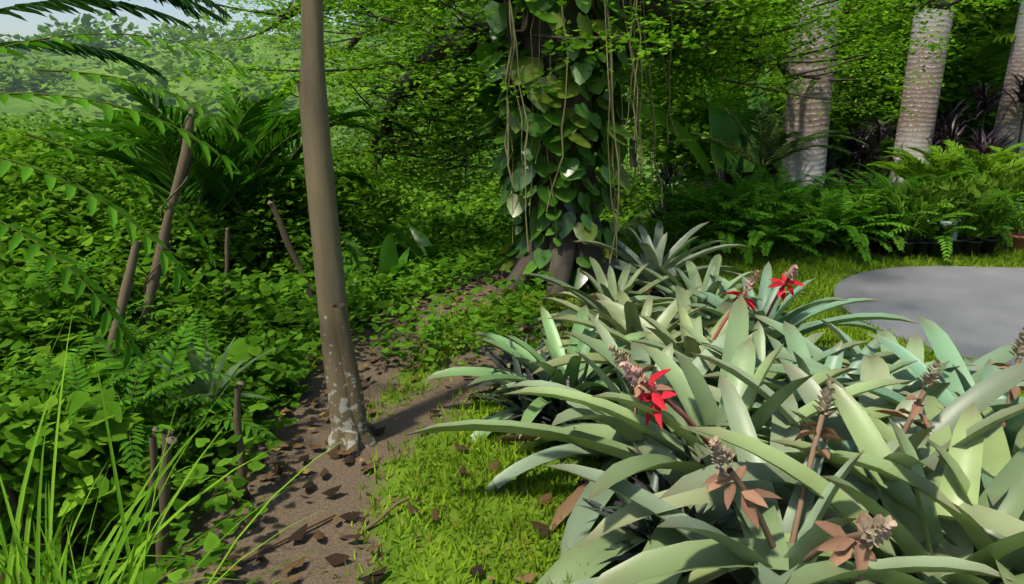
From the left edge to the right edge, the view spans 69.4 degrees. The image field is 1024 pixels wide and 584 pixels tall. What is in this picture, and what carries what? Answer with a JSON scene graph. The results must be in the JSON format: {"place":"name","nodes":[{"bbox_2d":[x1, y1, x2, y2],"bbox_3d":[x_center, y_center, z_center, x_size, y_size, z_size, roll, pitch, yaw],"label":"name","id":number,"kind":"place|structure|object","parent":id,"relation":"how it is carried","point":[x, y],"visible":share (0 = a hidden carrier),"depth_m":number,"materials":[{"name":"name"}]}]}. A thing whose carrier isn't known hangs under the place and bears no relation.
{"place":"outdoors","nodes":[
{"label":"outdoors","id":0,"kind":"place"},
{"bbox_2d":[0,0,372,55],"label":"sky","id":1,"kind":"structure","parent":0,"point":[11,25],"materials":[{"name":"white"}]},
{"bbox_2d":[0,3,1023,583],"bbox_3d":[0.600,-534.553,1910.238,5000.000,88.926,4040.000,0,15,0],"label":"terrain","id":2,"kind":"structure","parent":0,"point":[288,505],"depth_m":3.25,"materials":[{"name":"green plant"}]},
{"bbox_2d":[0,0,259,370],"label":"fern fronds","id":3,"kind":"object","parent":2,"relation":"on","point":[58,43],"visible":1,"depth_m":2.83,"materials":[{"name":"green plant"}]},
{"bbox_2d":[14,292,280,414],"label":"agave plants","id":4,"kind":"object","parent":2,"relation":"on","point":[211,386],"visible":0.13,"depth_m":3.25,"materials":[{"name":"green plant"}]},
{"bbox_2d":[0,247,307,477],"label":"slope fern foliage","id":5,"kind":"object","parent":2,"relation":"on","point":[89,342],"visible":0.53,"depth_m":3.14,"materials":[{"name":"green plant"}]},
{"bbox_2d":[0,247,300,472],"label":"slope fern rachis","id":6,"kind":"object","parent":5,"relation":"attached to","point":[141,366],"visible":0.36,"depth_m":3.17,"materials":[{"name":"green plant"}]},
{"bbox_2d":[0,312,345,583],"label":"tall grass clumps","id":7,"kind":"object","parent":2,"relation":"on","point":[49,562],"visible":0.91,"depth_m":1.93,"materials":[{"name":"green plant"}]},
{"bbox_2d":[102,108,314,574],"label":"wooden stakes","id":8,"kind":"object","parent":2,"relation":"on","point":[164,237],"visible":0.6,"depth_m":4.00,"materials":[{"name":"brown wood"}]},
{"bbox_2d":[39,75,399,327],"bbox_3d":[-2.612,-0.275,6.921,3.328,3.494,3.321,0,15,0],"label":"areca palm","id":9,"kind":"object","parent":2,"relation":"on","point":[156,175],"depth_m":6.47,"materials":[{"name":"green plant"}]},
{"bbox_2d":[0,158,474,583],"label":"jungle stems","id":10,"kind":"object","parent":2,"relation":"on","point":[77,549],"visible":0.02,"depth_m":2.71,"materials":[{"name":"green plant"}]},
{"bbox_2d":[0,112,663,583],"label":"ground cover plants","id":11,"kind":"object","parent":2,"relation":"on","point":[464,234],"visible":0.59,"depth_m":4.77,"materials":[{"name":"green plant"}]},
{"bbox_2d":[296,0,377,455],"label":"slim tree","id":12,"kind":"object","parent":2,"relation":"on","point":[347,410],"visible":0.89,"depth_m":3.09,"materials":[{"name":"brown plant"}]},
{"bbox_2d":[184,263,635,583],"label":"lawn leaf litter","id":13,"kind":"object","parent":2,"relation":"on","point":[334,559],"visible":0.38,"depth_m":2.88,"materials":[{"name":"brown plant"}]},
{"bbox_2d":[0,0,881,203],"bbox_3d":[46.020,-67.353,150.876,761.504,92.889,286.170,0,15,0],"label":"background trees","id":14,"kind":"object","parent":2,"relation":"on","point":[175,32],"visible":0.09,"depth_m":117.55,"materials":[{"name":"green plant"}]},
{"bbox_2d":[128,0,1023,303],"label":"tree","id":15,"kind":"object","parent":2,"relation":"on","point":[400,32],"depth_m":7.03,"materials":[{"name":"green plant"}]},
{"bbox_2d":[460,0,637,288],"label":"pothos vine leaves","id":16,"kind":"object","parent":15,"relation":"attached to","point":[544,116],"visible":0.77,"depth_m":5.63,"materials":[{"name":"green plant"}]},
{"bbox_2d":[306,55,849,318],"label":"broad-leaved plants","id":17,"kind":"object","parent":2,"relation":"on","point":[724,127],"visible":0.25,"depth_m":10.86,"materials":[{"name":"green plant"}]},
{"bbox_2d":[504,0,677,263],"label":"aerial roots","id":18,"kind":"object","parent":2,"relation":"on","point":[610,86],"visible":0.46,"depth_m":5.48,"materials":[{"name":"plant"}]},
{"bbox_2d":[463,336,735,583],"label":"bromeliad leaves","id":19,"kind":"object","parent":2,"relation":"on","point":[641,528],"visible":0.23,"depth_m":3.30,"materials":[{"name":"green plant"}]},
{"bbox_2d":[252,175,1023,583],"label":"lawn grass","id":20,"kind":"structure","parent":2,"relation":"on","point":[486,447],"depth_m":3.18,"materials":[{"name":"green plant"}]},
{"bbox_2d":[402,221,1023,583],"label":"bromeliads","id":21,"kind":"object","parent":2,"relation":"on","point":[746,386],"visible":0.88,"depth_m":2.56,"materials":[{"name":"green plant"}]},
{"bbox_2d":[491,287,733,579],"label":"dead bromeliad leaves","id":22,"kind":"object","parent":21,"relation":"attached to","point":[565,508],"visible":0.02,"depth_m":2.78,"materials":[{"name":"plant"}]},
{"bbox_2d":[607,264,1023,582],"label":"bromeliad flowers","id":23,"kind":"object","parent":21,"relation":"attached to","point":[840,545],"visible":0.98,"depth_m":2.03,"materials":[{"name":"red plant"}]},
{"bbox_2d":[630,278,1021,562],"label":"flower stalks","id":24,"kind":"object","parent":21,"relation":"attached to","point":[739,483],"visible":0.46,"depth_m":2.22,"materials":[{"name":"brown plant"}]},
{"bbox_2d":[594,0,1020,194],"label":"tree foliage","id":25,"kind":"object","parent":2,"relation":"on","point":[989,66],"visible":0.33,"depth_m":13.77,"materials":[{"name":"green plant"}]},
{"bbox_2d":[629,2,1023,212],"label":"tree trunks","id":26,"kind":"object","parent":2,"relation":"on","point":[633,158],"visible":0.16,"depth_m":11.68,"materials":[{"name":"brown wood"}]},
{"bbox_2d":[634,140,1023,263],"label":"ferns","id":27,"kind":"object","parent":2,"relation":"on","point":[968,191],"visible":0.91,"depth_m":7.38,"materials":[{"name":"green plant"}]},
{"bbox_2d":[635,55,1023,219],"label":"purple-leaved plants","id":28,"kind":"object","parent":2,"relation":"on","point":[947,127],"visible":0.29,"depth_m":11.63,"materials":[{"name":"purple plant"}]},
{"bbox_2d":[851,198,1023,257],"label":"plant pots","id":29,"kind":"object","parent":2,"relation":"on","point":[933,248],"visible":0.2,"depth_m":7.34,"materials":[{"name":"black plastic"}]},
{"bbox_2d":[913,207,1021,255],"bbox_3d":[5.656,-0.807,8.383,3.750,0.360,0.440,-10,18,-32],"label":"plant bench","id":30,"kind":"object","parent":2,"relation":"on","point":[954,235],"visible":0.15,"depth_m":7.37,"materials":[{"name":"paint"}]},
{"bbox_2d":[1005,232,1023,251],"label":"terracotta pot","id":31,"kind":"object","parent":2,"relation":"on","point":[1018,241],"visible":0.68,"depth_m":7.48,"materials":[{"name":"orange ceramic"}]},
{"bbox_2d":[833,266,1023,365],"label":"driveway","id":32,"kind":"structure","parent":0,"point":[977,311],"depth_m":5.67,"materials":[{"name":"concrete"}]}
]}

